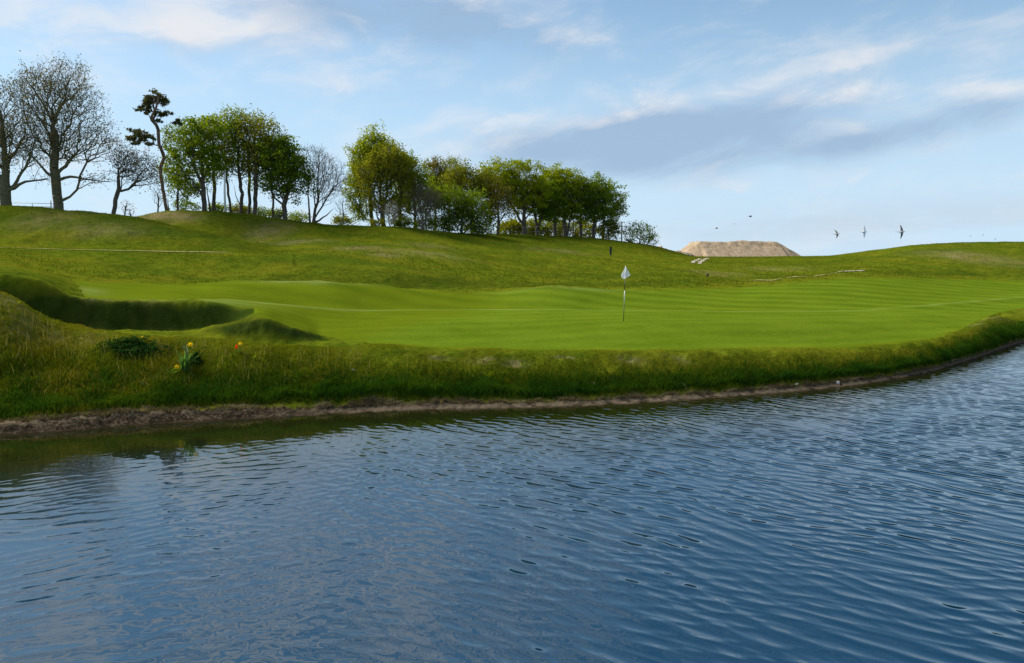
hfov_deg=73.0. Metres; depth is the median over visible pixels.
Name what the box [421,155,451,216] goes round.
leafy tree
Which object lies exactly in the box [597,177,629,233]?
beech tree
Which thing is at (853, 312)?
putting green
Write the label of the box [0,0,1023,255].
sky
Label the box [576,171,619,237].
beech tree
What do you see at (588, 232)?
thicket
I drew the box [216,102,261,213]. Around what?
leafy tree
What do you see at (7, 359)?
bank grass
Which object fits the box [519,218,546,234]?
thicket
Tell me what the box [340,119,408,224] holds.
leafy tree
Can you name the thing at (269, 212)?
bush
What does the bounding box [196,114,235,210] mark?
leafy tree
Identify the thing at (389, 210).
dry shrub
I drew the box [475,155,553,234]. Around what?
beech tree
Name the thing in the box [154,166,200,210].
leafy tree
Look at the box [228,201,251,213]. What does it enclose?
bush
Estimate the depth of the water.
9.44 m
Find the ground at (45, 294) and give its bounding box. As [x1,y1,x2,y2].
[0,205,1023,420]
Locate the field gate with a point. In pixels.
(50, 203)
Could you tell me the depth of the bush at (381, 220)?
113.14 m
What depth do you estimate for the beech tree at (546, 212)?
142.87 m
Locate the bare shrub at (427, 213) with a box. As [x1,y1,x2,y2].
[404,177,445,229]
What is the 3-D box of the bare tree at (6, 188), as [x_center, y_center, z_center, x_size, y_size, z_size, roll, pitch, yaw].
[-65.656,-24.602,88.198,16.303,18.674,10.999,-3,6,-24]
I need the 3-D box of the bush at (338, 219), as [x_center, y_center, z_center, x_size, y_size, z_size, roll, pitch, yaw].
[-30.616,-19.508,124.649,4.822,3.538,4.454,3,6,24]
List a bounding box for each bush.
[169,199,201,210]
[207,202,228,210]
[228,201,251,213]
[243,206,267,215]
[264,207,287,218]
[287,210,311,221]
[330,213,357,224]
[368,217,387,225]
[390,213,417,226]
[409,216,443,230]
[428,214,455,231]
[596,217,624,239]
[622,220,658,245]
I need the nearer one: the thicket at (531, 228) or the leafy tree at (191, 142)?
the leafy tree at (191, 142)
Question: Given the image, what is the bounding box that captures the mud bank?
[0,339,1023,434]
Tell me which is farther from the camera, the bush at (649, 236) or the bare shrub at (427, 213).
the bush at (649, 236)
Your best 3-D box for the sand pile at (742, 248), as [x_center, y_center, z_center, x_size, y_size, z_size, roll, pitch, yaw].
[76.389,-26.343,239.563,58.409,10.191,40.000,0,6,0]
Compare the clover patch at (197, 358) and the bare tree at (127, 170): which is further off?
the bare tree at (127, 170)
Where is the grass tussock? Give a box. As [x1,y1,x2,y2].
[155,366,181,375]
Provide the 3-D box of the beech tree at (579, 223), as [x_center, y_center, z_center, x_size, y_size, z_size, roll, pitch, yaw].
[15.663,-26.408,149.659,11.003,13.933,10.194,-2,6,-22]
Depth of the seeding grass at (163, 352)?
18.15 m
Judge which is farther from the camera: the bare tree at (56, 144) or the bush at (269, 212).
the bush at (269, 212)
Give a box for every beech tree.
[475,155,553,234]
[513,180,566,234]
[533,174,578,235]
[541,162,589,235]
[566,178,608,236]
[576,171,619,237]
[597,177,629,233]
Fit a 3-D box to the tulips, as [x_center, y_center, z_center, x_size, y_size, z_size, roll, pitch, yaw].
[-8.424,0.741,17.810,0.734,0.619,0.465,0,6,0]
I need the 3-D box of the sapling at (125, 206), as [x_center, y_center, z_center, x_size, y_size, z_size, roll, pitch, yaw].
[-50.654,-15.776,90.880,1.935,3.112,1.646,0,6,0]
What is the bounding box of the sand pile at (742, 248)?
[680,240,800,256]
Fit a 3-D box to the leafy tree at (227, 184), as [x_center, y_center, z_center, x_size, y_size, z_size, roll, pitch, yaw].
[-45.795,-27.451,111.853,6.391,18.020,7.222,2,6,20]
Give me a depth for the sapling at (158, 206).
104.48 m
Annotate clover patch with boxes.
[92,335,173,359]
[189,350,203,364]
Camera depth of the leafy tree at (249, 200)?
114.23 m
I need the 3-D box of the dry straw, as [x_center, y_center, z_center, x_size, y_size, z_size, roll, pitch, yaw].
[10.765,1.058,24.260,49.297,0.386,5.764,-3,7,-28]
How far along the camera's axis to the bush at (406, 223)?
120.02 m
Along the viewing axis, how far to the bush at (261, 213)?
121.63 m
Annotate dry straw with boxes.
[0,341,1009,422]
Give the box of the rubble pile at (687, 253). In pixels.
[657,246,693,255]
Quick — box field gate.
[12,200,53,207]
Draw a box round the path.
[7,247,200,251]
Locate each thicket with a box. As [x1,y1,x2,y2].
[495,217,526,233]
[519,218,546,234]
[540,218,571,235]
[569,222,601,237]
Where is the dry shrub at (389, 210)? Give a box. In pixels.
[383,200,405,226]
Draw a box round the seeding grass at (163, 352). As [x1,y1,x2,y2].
[0,302,994,398]
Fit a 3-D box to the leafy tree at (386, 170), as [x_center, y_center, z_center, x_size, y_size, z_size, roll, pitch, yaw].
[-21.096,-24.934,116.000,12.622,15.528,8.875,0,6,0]
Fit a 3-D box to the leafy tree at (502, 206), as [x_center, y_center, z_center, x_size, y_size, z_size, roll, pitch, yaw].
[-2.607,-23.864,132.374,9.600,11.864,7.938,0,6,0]
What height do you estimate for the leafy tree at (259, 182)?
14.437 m
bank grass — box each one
[0,266,1023,421]
[0,319,1023,420]
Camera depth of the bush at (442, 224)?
125.88 m
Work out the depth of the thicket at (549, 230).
186.68 m
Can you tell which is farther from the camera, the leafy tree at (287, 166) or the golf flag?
the leafy tree at (287, 166)
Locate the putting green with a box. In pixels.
[72,277,1023,350]
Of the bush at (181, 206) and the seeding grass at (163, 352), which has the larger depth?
the bush at (181, 206)
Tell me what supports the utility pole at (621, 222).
on the ground at (45, 294)
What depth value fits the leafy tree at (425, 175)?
121.26 m
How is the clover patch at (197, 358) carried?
on the ground at (45, 294)
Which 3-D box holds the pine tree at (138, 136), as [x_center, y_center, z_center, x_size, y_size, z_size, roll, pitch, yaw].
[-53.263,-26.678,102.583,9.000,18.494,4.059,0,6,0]
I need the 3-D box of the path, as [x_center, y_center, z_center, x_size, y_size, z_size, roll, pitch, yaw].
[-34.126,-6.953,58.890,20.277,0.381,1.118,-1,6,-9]
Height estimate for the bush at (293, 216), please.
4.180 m
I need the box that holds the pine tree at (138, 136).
[125,88,182,210]
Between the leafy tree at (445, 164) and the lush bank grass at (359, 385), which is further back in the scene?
the leafy tree at (445, 164)
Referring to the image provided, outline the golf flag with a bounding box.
[621,266,629,321]
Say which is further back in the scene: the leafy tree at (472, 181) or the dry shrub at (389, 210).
the leafy tree at (472, 181)
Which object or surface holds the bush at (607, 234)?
on the ground at (45, 294)
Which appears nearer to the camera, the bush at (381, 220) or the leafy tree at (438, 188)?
the bush at (381, 220)
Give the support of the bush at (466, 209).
on the ground at (45, 294)
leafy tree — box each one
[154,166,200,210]
[156,113,230,210]
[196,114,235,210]
[210,105,249,212]
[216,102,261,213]
[229,108,290,214]
[232,112,266,213]
[244,134,287,217]
[251,133,321,218]
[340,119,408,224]
[348,140,422,224]
[388,172,449,221]
[391,144,436,226]
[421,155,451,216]
[428,154,466,231]
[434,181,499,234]
[438,158,510,232]
[478,179,521,233]
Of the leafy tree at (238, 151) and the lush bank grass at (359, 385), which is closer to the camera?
the lush bank grass at (359, 385)
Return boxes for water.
[0,342,1023,662]
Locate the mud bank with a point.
(116, 419)
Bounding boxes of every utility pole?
[224,170,226,211]
[619,221,624,240]
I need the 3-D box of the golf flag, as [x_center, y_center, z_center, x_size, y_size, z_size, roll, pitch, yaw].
[4.410,-1.431,26.950,0.348,2.235,0.118,0,6,0]
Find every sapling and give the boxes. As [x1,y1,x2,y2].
[120,201,132,214]
[152,187,162,211]
[334,191,349,224]
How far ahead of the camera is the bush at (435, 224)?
122.11 m
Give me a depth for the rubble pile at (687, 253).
213.01 m
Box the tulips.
[172,349,196,371]
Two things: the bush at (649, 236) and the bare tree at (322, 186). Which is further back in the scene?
the bush at (649, 236)
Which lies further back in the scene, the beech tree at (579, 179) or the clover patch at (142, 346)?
the beech tree at (579, 179)
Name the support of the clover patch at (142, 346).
on the ground at (45, 294)
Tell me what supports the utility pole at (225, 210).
on the ground at (45, 294)
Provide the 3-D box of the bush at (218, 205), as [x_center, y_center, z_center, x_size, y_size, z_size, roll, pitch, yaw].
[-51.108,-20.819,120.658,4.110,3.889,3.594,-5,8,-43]
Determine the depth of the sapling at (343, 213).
118.45 m
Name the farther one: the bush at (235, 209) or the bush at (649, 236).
the bush at (649, 236)
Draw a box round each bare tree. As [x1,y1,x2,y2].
[0,50,132,209]
[0,74,68,205]
[102,139,169,213]
[298,144,350,222]
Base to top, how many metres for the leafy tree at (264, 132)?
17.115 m
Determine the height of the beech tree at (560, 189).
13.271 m

